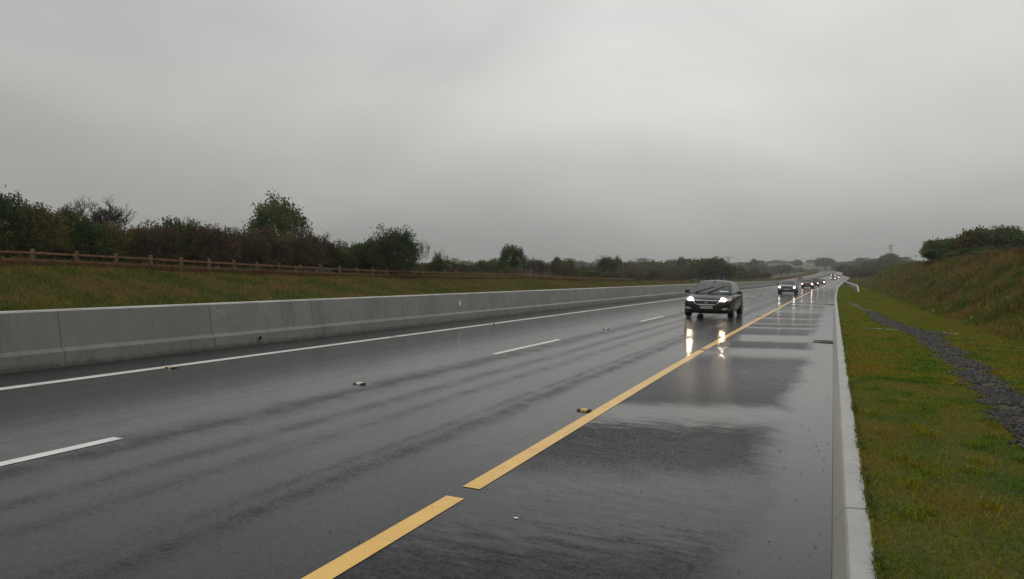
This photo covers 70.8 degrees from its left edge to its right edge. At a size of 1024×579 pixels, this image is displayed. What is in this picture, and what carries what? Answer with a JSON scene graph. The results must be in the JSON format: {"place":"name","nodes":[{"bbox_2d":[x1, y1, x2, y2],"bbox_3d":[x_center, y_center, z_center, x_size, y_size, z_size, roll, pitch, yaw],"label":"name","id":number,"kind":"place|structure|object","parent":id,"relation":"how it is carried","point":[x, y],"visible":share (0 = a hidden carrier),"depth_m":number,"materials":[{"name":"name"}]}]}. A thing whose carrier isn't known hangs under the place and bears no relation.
{"place":"outdoors","nodes":[
{"label":"outdoors","id":0,"kind":"place"},
{"bbox_2d":[0,253,637,281],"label":"rank grass","id":1,"kind":"structure","parent":0,"point":[449,274],"depth_m":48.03,"materials":[{"name":"green plant"}]},
{"bbox_2d":[0,264,653,310],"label":"bank grass","id":2,"kind":"structure","parent":0,"point":[296,280],"depth_m":35.38,"materials":[{"name":"green plant"}]},
{"bbox_2d":[0,271,848,578],"bbox_3d":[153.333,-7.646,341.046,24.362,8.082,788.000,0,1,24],"label":"road","id":3,"kind":"structure","parent":0,"point":[290,459],"depth_m":6.61,"materials":[{"name":"grey asphalt"}]},
{"bbox_2d":[0,280,826,465],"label":"lane line","id":4,"kind":"object","parent":3,"relation":"on","point":[16,460],"visible":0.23,"depth_m":6.51,"materials":[{"name":"white paint"}]},
{"bbox_2d":[0,272,837,389],"bbox_3d":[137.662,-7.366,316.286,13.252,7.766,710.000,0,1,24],"label":"white edge line","id":5,"kind":"object","parent":3,"relation":"on","point":[57,381],"visible":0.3,"depth_m":13.05,"materials":[{"name":"paint"}]},
{"bbox_2d":[219,369,827,571],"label":"leaf litter","id":6,"kind":"object","parent":3,"relation":"on","point":[686,469],"visible":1,"depth_m":6.12,"materials":[{"name":"black plant"}]},
{"bbox_2d":[301,276,844,578],"bbox_3d":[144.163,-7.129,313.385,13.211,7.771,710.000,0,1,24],"label":"yellow edge line","id":7,"kind":"object","parent":3,"relation":"on","point":[347,560],"visible":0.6,"depth_m":5.64,"materials":[{"name":"paint"}]},
{"bbox_2d":[685,280,742,318],"bbox_3d":[8.535,0.356,30.225,2.293,1.500,4.818,2,2,24],"label":"saloon car","id":8,"kind":"object","parent":3,"relation":"on","point":[716,296],"visible":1,"depth_m":28.66,"materials":[{"name":"paint"}]},
{"bbox_2d":[777,280,798,293],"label":"saloon car","id":9,"kind":"object","parent":3,"relation":"on","point":[788,286],"visible":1,"depth_m":73.30,"materials":[{"name":"paint"}]},
{"bbox_2d":[801,279,814,287],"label":"hatchback car","id":10,"kind":"object","parent":3,"relation":"on","point":[807,283],"visible":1,"depth_m":115.38,"materials":[{"name":"paint"}]},
{"bbox_2d":[813,340,833,342],"bbox_3d":[8.305,1.394,19.205,0.510,0.028,0.730,0,1,24],"label":"gully grating","id":11,"kind":"object","parent":3,"relation":"on","point":[824,341],"visible":0.98,"depth_m":19.16,"materials":[{"name":"metal"}]},
{"bbox_2d":[832,284,876,578],"bbox_3d":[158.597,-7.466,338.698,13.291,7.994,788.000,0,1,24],"label":"kerb","id":12,"kind":"structure","parent":3,"relation":"on","point":[851,535],"depth_m":5.47,"materials":[{"name":"concrete"}]},
{"bbox_2d":[0,258,1023,578],"bbox_3d":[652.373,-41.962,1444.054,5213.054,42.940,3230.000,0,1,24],"label":"ground","id":13,"kind":"structure","parent":0,"point":[928,548],"depth_m":5.89,"materials":[{"name":"green plant"}]},
{"bbox_2d":[0,185,23,257],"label":"hedge shrub","id":14,"kind":"object","parent":13,"relation":"on","point":[6,231],"visible":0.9,"depth_m":33.93,"materials":[{"name":"green plant"}]},
{"bbox_2d":[0,190,47,258],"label":"hedge shrub","id":15,"kind":"object","parent":13,"relation":"on","point":[18,205],"visible":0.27,"depth_m":35.59,"materials":[{"name":"green plant"}]},
{"bbox_2d":[0,201,74,259],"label":"hedge shrub","id":16,"kind":"object","parent":13,"relation":"on","point":[40,217],"visible":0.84,"depth_m":34.71,"materials":[{"name":"green plant"}]},
{"bbox_2d":[33,207,95,262],"bbox_3d":[-23.860,-2.609,38.272,3.311,3.829,3.459,-1,1,-41],"label":"hedge shrub","id":17,"kind":"object","parent":13,"relation":"on","point":[70,216],"visible":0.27,"depth_m":37.81,"materials":[{"name":"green plant"}]},
{"bbox_2d":[49,214,116,261],"bbox_3d":[-22.567,-2.381,38.229,3.498,3.268,3.572,0,1,5],"label":"hedge shrub","id":18,"kind":"object","parent":13,"relation":"on","point":[82,241],"visible":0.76,"depth_m":37.63,"materials":[{"name":"green plant"}]},
{"bbox_2d":[51,195,137,228],"bbox_3d":[-28.486,-3.556,49.608,5.839,5.964,3.194,0,1,6],"label":"bare tree","id":19,"kind":"object","parent":13,"relation":"on","point":[109,214],"visible":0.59,"depth_m":48.99,"materials":[{"name":"brown plant"}]},
{"bbox_2d":[85,219,144,262],"bbox_3d":[-21.718,-2.291,39.103,3.836,3.108,3.071,-1,1,-45],"label":"hedge shrub","id":20,"kind":"object","parent":13,"relation":"on","point":[125,239],"visible":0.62,"depth_m":38.84,"materials":[{"name":"green plant"}]},
{"bbox_2d":[110,221,161,262],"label":"hedge shrub","id":21,"kind":"object","parent":13,"relation":"on","point":[131,229],"visible":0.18,"depth_m":41.79,"materials":[{"name":"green plant"}]},
{"bbox_2d":[121,219,184,264],"bbox_3d":[-20.605,-2.349,41.381,3.333,3.495,3.410,0,1,-29],"label":"hedge shrub","id":22,"kind":"object","parent":13,"relation":"on","point":[172,240],"visible":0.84,"depth_m":40.97,"materials":[{"name":"green plant"}]},
{"bbox_2d":[140,215,201,265],"bbox_3d":[-20.733,-2.611,43.840,3.886,3.865,3.969,0,1,-12],"label":"hedge shrub","id":23,"kind":"object","parent":13,"relation":"on","point":[172,225],"visible":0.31,"depth_m":43.34,"materials":[{"name":"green plant"}]},
{"bbox_2d":[161,215,219,265],"bbox_3d":[-20.253,-2.630,44.635,4.262,3.935,3.412,0,1,2],"label":"hedge shrub","id":24,"kind":"object","parent":13,"relation":"on","point":[192,223],"visible":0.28,"depth_m":44.38,"materials":[{"name":"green plant"}]},
{"bbox_2d":[180,221,242,269],"bbox_3d":[-18.824,-2.427,44.416,3.686,3.494,4.048,0,1,6],"label":"hedge shrub","id":25,"kind":"object","parent":13,"relation":"on","point":[215,252],"visible":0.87,"depth_m":44.19,"materials":[{"name":"green plant"}]},
{"bbox_2d":[209,226,253,267],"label":"hedge shrub","id":26,"kind":"object","parent":13,"relation":"on","point":[226,231],"visible":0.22,"depth_m":48.53,"materials":[{"name":"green plant"}]},
{"bbox_2d":[223,227,274,268],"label":"hedge shrub","id":27,"kind":"object","parent":13,"relation":"on","point":[255,242],"visible":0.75,"depth_m":47.91,"materials":[{"name":"green plant"}]},
{"bbox_2d":[241,225,295,268],"bbox_3d":[-17.161,-2.587,50.283,3.843,3.980,3.679,0,1,-7],"label":"hedge shrub","id":28,"kind":"object","parent":13,"relation":"on","point":[279,252],"visible":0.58,"depth_m":49.99,"materials":[{"name":"green plant"}]},
{"bbox_2d":[241,188,321,270],"bbox_3d":[-20.436,-4.241,61.624,7.081,8.680,6.482,0,1,14],"label":"broadleaf tree","id":29,"kind":"object","parent":13,"relation":"on","point":[281,217],"visible":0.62,"depth_m":60.65,"materials":[{"name":"green plant"}]},
{"bbox_2d":[267,228,310,270],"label":"hedge shrub","id":30,"kind":"object","parent":13,"relation":"on","point":[281,236],"visible":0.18,"depth_m":53.33,"materials":[{"name":"green plant"}]},
{"bbox_2d":[281,225,330,271],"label":"hedge shrub","id":31,"kind":"object","parent":13,"relation":"on","point":[306,241],"visible":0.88,"depth_m":52.44,"materials":[{"name":"green plant"}]},
{"bbox_2d":[0,249,632,280],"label":"timber fence","id":32,"kind":"object","parent":13,"relation":"on","point":[76,255],"visible":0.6,"depth_m":42.91,"materials":[{"name":"brown wood"}]},
{"bbox_2d":[304,233,342,273],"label":"hedge shrub","id":33,"kind":"object","parent":13,"relation":"on","point":[329,246],"visible":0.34,"depth_m":56.66,"materials":[{"name":"green plant"}]},
{"bbox_2d":[316,239,361,272],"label":"hedge shrub","id":34,"kind":"object","parent":13,"relation":"on","point":[349,258],"visible":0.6,"depth_m":57.32,"materials":[{"name":"green plant"}]},
{"bbox_2d":[345,239,378,273],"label":"thorn bush","id":35,"kind":"object","parent":13,"relation":"on","point":[361,250],"visible":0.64,"depth_m":59.50,"materials":[{"name":"green plant"}]},
{"bbox_2d":[364,262,384,273],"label":"shrub","id":36,"kind":"object","parent":13,"relation":"on","point":[370,272],"visible":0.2,"depth_m":63.63,"materials":[{"name":"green plant"}]},
{"bbox_2d":[364,222,421,275],"bbox_3d":[-9.922,-3.077,59.816,5.256,5.045,5.147,-1,1,-37],"label":"ivy tree","id":37,"kind":"object","parent":13,"relation":"on","point":[390,250],"visible":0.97,"depth_m":58.85,"materials":[{"name":"green plant"}]},
{"bbox_2d":[402,264,425,274],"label":"shrub","id":38,"kind":"object","parent":13,"relation":"on","point":[417,267],"visible":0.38,"depth_m":65.54,"materials":[{"name":"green plant"}]},
{"bbox_2d":[0,271,835,373],"bbox_3d":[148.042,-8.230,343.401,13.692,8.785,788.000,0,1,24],"label":"concrete barrier","id":39,"kind":"object","parent":13,"relation":"on","point":[30,340],"visible":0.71,"depth_m":14.94,"materials":[{"name":"grey concrete"}]},
{"bbox_2d":[416,241,430,274],"bbox_3d":[-7.850,-2.784,63.128,1.630,4.328,1.402,0,1,-26],"label":"thorn tree","id":40,"kind":"object","parent":13,"relation":"on","point":[422,246],"visible":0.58,"depth_m":63.22,"materials":[{"name":"green plant"}]},
{"bbox_2d":[416,262,453,273],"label":"field bush","id":41,"kind":"object","parent":13,"relation":"on","point":[427,266],"visible":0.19,"depth_m":77.95,"materials":[{"name":"green plant"}]},
{"bbox_2d":[430,252,443,274],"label":"ivy stump","id":42,"kind":"object","parent":13,"relation":"on","point":[436,265],"visible":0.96,"depth_m":69.78,"materials":[{"name":"green plant"}]},
{"bbox_2d":[437,248,448,265],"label":"thorn tree","id":43,"kind":"object","parent":13,"relation":"on","point":[443,262],"visible":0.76,"depth_m":71.92,"materials":[{"name":"green plant"}]},
{"bbox_2d":[441,266,473,275],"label":"shrub","id":44,"kind":"object","parent":13,"relation":"on","point":[458,269],"visible":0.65,"depth_m":77.37,"materials":[{"name":"green plant"}]},
{"bbox_2d":[449,262,473,274],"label":"field bush","id":45,"kind":"object","parent":13,"relation":"on","point":[462,265],"visible":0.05,"depth_m":80.87,"materials":[{"name":"green plant"}]},
{"bbox_2d":[465,264,483,274],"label":"field bush","id":46,"kind":"object","parent":13,"relation":"on","point":[476,268],"visible":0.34,"depth_m":109.56,"materials":[{"name":"green plant"}]},
{"bbox_2d":[476,259,493,275],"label":"field bush","id":47,"kind":"object","parent":13,"relation":"on","point":[485,267],"visible":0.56,"depth_m":111.59,"materials":[{"name":"green plant"}]},
{"bbox_2d":[489,259,500,274],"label":"field bush","id":48,"kind":"object","parent":13,"relation":"on","point":[495,266],"visible":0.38,"depth_m":114.43,"materials":[{"name":"green plant"}]},
{"bbox_2d":[498,242,528,276],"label":"broadleaf tree","id":49,"kind":"object","parent":13,"relation":"on","point":[517,253],"visible":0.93,"depth_m":91.16,"materials":[{"name":"green plant"}]},
{"bbox_2d":[496,266,531,276],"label":"field bush","id":50,"kind":"object","parent":13,"relation":"on","point":[512,270],"visible":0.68,"depth_m":87.49,"materials":[{"name":"green plant"}]},
{"bbox_2d":[524,258,545,276],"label":"field bush","id":51,"kind":"object","parent":13,"relation":"on","point":[535,265],"visible":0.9,"depth_m":95.60,"materials":[{"name":"green plant"}]},
{"bbox_2d":[537,263,563,277],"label":"field bush","id":52,"kind":"object","parent":13,"relation":"on","point":[553,268],"visible":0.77,"depth_m":97.37,"materials":[{"name":"green plant"}]},
{"bbox_2d":[550,256,563,274],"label":"broadleaf tree","id":53,"kind":"object","parent":13,"relation":"on","point":[558,262],"visible":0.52,"depth_m":139.49,"materials":[{"name":"green plant"}]},
{"bbox_2d":[554,264,579,277],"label":"field bush","id":54,"kind":"object","parent":13,"relation":"on","point":[573,271],"visible":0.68,"depth_m":103.65,"materials":[{"name":"green plant"}]},
{"bbox_2d":[449,258,686,264],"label":"distant wood","id":55,"kind":"object","parent":13,"relation":"on","point":[458,261],"visible":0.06,"depth_m":911.06,"materials":[{"name":"green plant"}]},
{"bbox_2d":[563,258,574,275],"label":"broadleaf tree","id":56,"kind":"object","parent":13,"relation":"on","point":[570,263],"visible":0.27,"depth_m":149.28,"materials":[{"name":"green plant"}]},
{"bbox_2d":[573,260,592,267],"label":"hedgerow tree","id":57,"kind":"object","parent":13,"relation":"on","point":[580,263],"visible":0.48,"depth_m":544.90,"materials":[{"name":"green plant"}]},
{"bbox_2d":[576,269,602,278],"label":"scrub bush","id":58,"kind":"object","parent":13,"relation":"on","point":[590,273],"visible":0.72,"depth_m":118.19,"materials":[{"name":"green plant"}]},
{"bbox_2d":[596,255,619,271],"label":"broadleaf tree","id":59,"kind":"object","parent":13,"relation":"on","point":[604,264],"visible":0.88,"depth_m":147.99,"materials":[{"name":"green plant"}]},
{"bbox_2d":[622,262,638,269],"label":"hedgerow tree","id":60,"kind":"object","parent":13,"relation":"on","point":[625,265],"visible":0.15,"depth_m":287.31,"materials":[{"name":"green plant"}]},
{"bbox_2d":[629,259,651,279],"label":"hedgerow tree","id":61,"kind":"object","parent":13,"relation":"on","point":[633,262],"visible":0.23,"depth_m":294.04,"materials":[{"name":"green plant"}]},
{"bbox_2d":[643,269,661,280],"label":"scrub bush","id":62,"kind":"object","parent":13,"relation":"on","point":[653,274],"visible":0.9,"depth_m":167.92,"materials":[{"name":"green plant"}]},
{"bbox_2d":[660,270,677,280],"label":"scrub bush","id":63,"kind":"object","parent":13,"relation":"on","point":[669,274],"visible":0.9,"depth_m":174.53,"materials":[{"name":"green plant"}]},
{"bbox_2d":[666,270,685,280],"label":"scrub bush","id":64,"kind":"object","parent":13,"relation":"on","point":[680,276],"visible":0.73,"depth_m":185.14,"materials":[{"name":"green plant"}]},
{"bbox_2d":[663,260,688,280],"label":"hedgerow tree","id":65,"kind":"object","parent":13,"relation":"on","point":[673,263],"visible":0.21,"depth_m":306.07,"materials":[{"name":"green plant"}]},
{"bbox_2d":[675,256,687,270],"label":"broadleaf tree","id":66,"kind":"object","parent":13,"relation":"on","point":[682,263],"visible":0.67,"depth_m":288.83,"materials":[{"name":"green plant"}]},
{"bbox_2d":[684,268,699,280],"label":"scrub bush","id":67,"kind":"object","parent":13,"relation":"on","point":[691,273],"visible":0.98,"depth_m":196.06,"materials":[{"name":"green plant"}]},
{"bbox_2d":[686,256,727,279],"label":"broadleaf tree","id":68,"kind":"object","parent":13,"relation":"on","point":[715,266],"visible":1,"depth_m":197.48,"materials":[{"name":"green plant"}]},
{"bbox_2d":[718,263,737,279],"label":"broadleaf tree","id":69,"kind":"object","parent":13,"relation":"on","point":[730,271],"visible":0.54,"depth_m":198.84,"materials":[{"name":"green plant"}]},
{"bbox_2d":[655,271,818,284],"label":"dead weeds","id":70,"kind":"object","parent":13,"relation":"on","point":[802,275],"visible":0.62,"depth_m":344.36,"materials":[{"name":"brown plant"}]},
{"bbox_2d":[741,271,755,280],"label":"scrub bush","id":71,"kind":"object","parent":13,"relation":"on","point":[748,275],"visible":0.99,"depth_m":239.44,"materials":[{"name":"green plant"}]},
{"bbox_2d":[748,258,758,266],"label":"broadleaf tree","id":72,"kind":"object","parent":13,"relation":"on","point":[753,262],"visible":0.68,"depth_m":516.05,"materials":[{"name":"green plant"}]},
{"bbox_2d":[736,260,774,267],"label":"distant wood","id":73,"kind":"object","parent":13,"relation":"on","point":[761,263],"visible":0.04,"depth_m":669.25,"materials":[{"name":"green plant"}]},
{"bbox_2d":[760,272,772,278],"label":"verge bush","id":74,"kind":"object","parent":13,"relation":"on","point":[766,275],"visible":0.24,"depth_m":291.20,"materials":[{"name":"green plant"}]},
{"bbox_2d":[769,266,780,275],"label":"hedgerow tree","id":75,"kind":"object","parent":13,"relation":"on","point":[773,271],"visible":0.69,"depth_m":524.44,"materials":[{"name":"green plant"}]},
{"bbox_2d":[770,264,792,275],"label":"hedgerow tree","id":76,"kind":"object","parent":13,"relation":"on","point":[784,268],"visible":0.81,"depth_m":534.99,"materials":[{"name":"green plant"}]},
{"bbox_2d":[792,259,802,265],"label":"broadleaf tree","id":77,"kind":"object","parent":13,"relation":"on","point":[796,262],"visible":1,"depth_m":897.11,"materials":[{"name":"green plant"}]},
{"bbox_2d":[780,271,834,280],"bbox_3d":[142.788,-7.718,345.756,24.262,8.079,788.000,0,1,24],"label":"carriageway","id":78,"kind":"structure","parent":13,"relation":"on","point":[819,274],"depth_m":436.26,"materials":[{"name":"grey asphalt"}]},
{"bbox_2d":[813,257,835,269],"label":"broadleaf tree","id":79,"kind":"object","parent":13,"relation":"on","point":[824,262],"visible":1,"depth_m":795.82,"materials":[{"name":"green plant"}]},
{"bbox_2d":[833,264,852,271],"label":"hedgerow tree","id":80,"kind":"object","parent":13,"relation":"on","point":[840,268],"visible":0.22,"depth_m":427.68,"materials":[{"name":"green plant"}]},
{"bbox_2d":[846,277,858,291],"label":"guard rail","id":81,"kind":"object","parent":13,"relation":"on","point":[852,285],"visible":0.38,"depth_m":117.67,"materials":[{"name":"metal"}]},
{"bbox_2d":[847,268,866,277],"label":"verge bush","id":82,"kind":"object","parent":13,"relation":"on","point":[851,272],"visible":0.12,"depth_m":291.80,"materials":[{"name":"green plant"}]},
{"bbox_2d":[843,272,880,284],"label":"bank growth","id":83,"kind":"object","parent":13,"relation":"on","point":[857,280],"visible":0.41,"depth_m":209.34,"materials":[{"name":"green plant"}]},
{"bbox_2d":[837,301,895,578],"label":"kerb weeds","id":84,"kind":"object","parent":13,"relation":"on","point":[874,561],"visible":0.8,"depth_m":5.18,"materials":[{"name":"green plant"}]},
{"bbox_2d":[859,269,874,276],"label":"verge bush","id":85,"kind":"object","parent":13,"relation":"on","point":[864,272],"visible":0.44,"depth_m":282.49,"materials":[{"name":"green plant"}]},
{"bbox_2d":[860,259,878,268],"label":"hedgerow tree","id":86,"kind":"object","parent":13,"relation":"on","point":[867,264],"visible":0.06,"depth_m":380.14,"materials":[{"name":"green plant"}]},
{"bbox_2d":[829,257,914,270],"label":"distant wood","id":87,"kind":"object","parent":13,"relation":"on","point":[902,259],"visible":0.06,"depth_m":674.63,"materials":[{"name":"green plant"}]},
{"bbox_2d":[870,259,898,267],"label":"hedgerow tree","id":88,"kind":"object","parent":13,"relation":"on","point":[877,263],"visible":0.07,"depth_m":370.17,"materials":[{"name":"green plant"}]},
{"bbox_2d":[876,253,900,261],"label":"broadleaf tree","id":89,"kind":"object","parent":13,"relation":"on","point":[893,257],"visible":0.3,"depth_m":475.29,"materials":[{"name":"green plant"}]},
{"bbox_2d":[843,332,1023,525],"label":"verge tufts","id":90,"kind":"object","parent":13,"relation":"on","point":[909,512],"visible":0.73,"depth_m":7.50,"materials":[{"name":"green plant"}]},
{"bbox_2d":[845,300,1023,449],"bbox_3d":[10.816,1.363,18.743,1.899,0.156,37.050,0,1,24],"label":"gravel","id":91,"kind":"structure","parent":13,"relation":"on","point":[1000,394],"depth_m":11.80,"materials":[{"name":"grey gravel"}]},
{"bbox_2d":[915,237,956,259],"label":"broadleaf tree","id":92,"kind":"object","parent":13,"relation":"on","point":[935,244],"visible":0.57,"depth_m":91.46,"materials":[{"name":"green plant"}]},
{"bbox_2d":[920,248,953,260],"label":"field bush","id":93,"kind":"object","parent":13,"relation":"on","point":[929,254],"visible":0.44,"depth_m":79.04,"materials":[{"name":"green plant"}]},
{"bbox_2d":[933,252,949,258],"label":"field bush","id":94,"kind":"object","parent":13,"relation":"on","point":[942,254],"visible":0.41,"depth_m":78.08,"materials":[{"name":"green plant"}]},
{"bbox_2d":[861,248,1023,346],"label":"bank growth","id":95,"kind":"object","parent":13,"relation":"on","point":[882,281],"visible":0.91,"depth_m":39.85,"materials":[{"name":"green plant"}]},
{"bbox_2d":[946,236,959,249],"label":"broadleaf tree","id":96,"kind":"object","parent":13,"relation":"on","point":[951,239],"visible":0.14,"depth_m":92.74,"materials":[{"name":"green plant"}]},
{"bbox_2d":[888,244,1023,269],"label":"dead weeds","id":97,"kind":"object","parent":13,"relation":"on","point":[998,252],"visible":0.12,"depth_m":51.79,"materials":[{"name":"brown plant"}]},
{"bbox_2d":[893,253,1023,312],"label":"dead weeds","id":98,"kind":"object","parent":13,"relation":"on","point":[982,296],"visible":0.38,"depth_m":37.85,"materials":[{"name":"brown plant"}]},
{"bbox_2d":[952,248,977,255],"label":"field bush","id":99,"kind":"object","parent":13,"relation":"on","point":[961,251],"visible":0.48,"depth_m":74.18,"materials":[{"name":"green plant"}]},
{"bbox_2d":[954,225,992,249],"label":"broadleaf tree","id":100,"kind":"object","parent":13,"relation":"on","point":[968,238],"visible":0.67,"depth_m":88.21,"materials":[{"name":"green plant"}]},
{"bbox_2d":[973,224,1023,248],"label":"broadleaf tree","id":101,"kind":"object","parent":13,"relation":"on","point":[992,237],"visible":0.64,"depth_m":86.61,"materials":[{"name":"green plant"}]},
{"bbox_2d":[997,234,1023,248],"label":"broadleaf tree","id":102,"kind":"object","parent":13,"relation":"on","point":[1016,241],"visible":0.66,"depth_m":84.76,"materials":[{"name":"green plant"}]},
{"bbox_2d":[0,0,1023,264],"label":"sky","id":103,"kind":"structure","parent":0,"point":[659,130],"materials":[{"name":"grey"}]},
{"bbox_2d":[632,278,786,284],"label":"bank grass","id":104,"kind":"structure","parent":0,"point":[671,282],"depth_m":148.11,"materials":[{"name":"green plant"}]},
{"bbox_2d":[837,285,918,300],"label":"verge grass","id":105,"kind":"structure","parent":0,"point":[846,292],"depth_m":69.35,"materials":[{"name":"green plant"}]},
{"bbox_2d":[837,290,1023,389],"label":"verge grass","id":106,"kind":"structure","parent":0,"point":[883,307],"depth_m":17.92,"materials":[{"name":"green plant"}]},
{"bbox_2d":[847,375,1023,578],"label":"verge grass","id":107,"kind":"structure","parent":0,"point":[927,417],"depth_m":6.10,"materials":[{"name":"green plant"}]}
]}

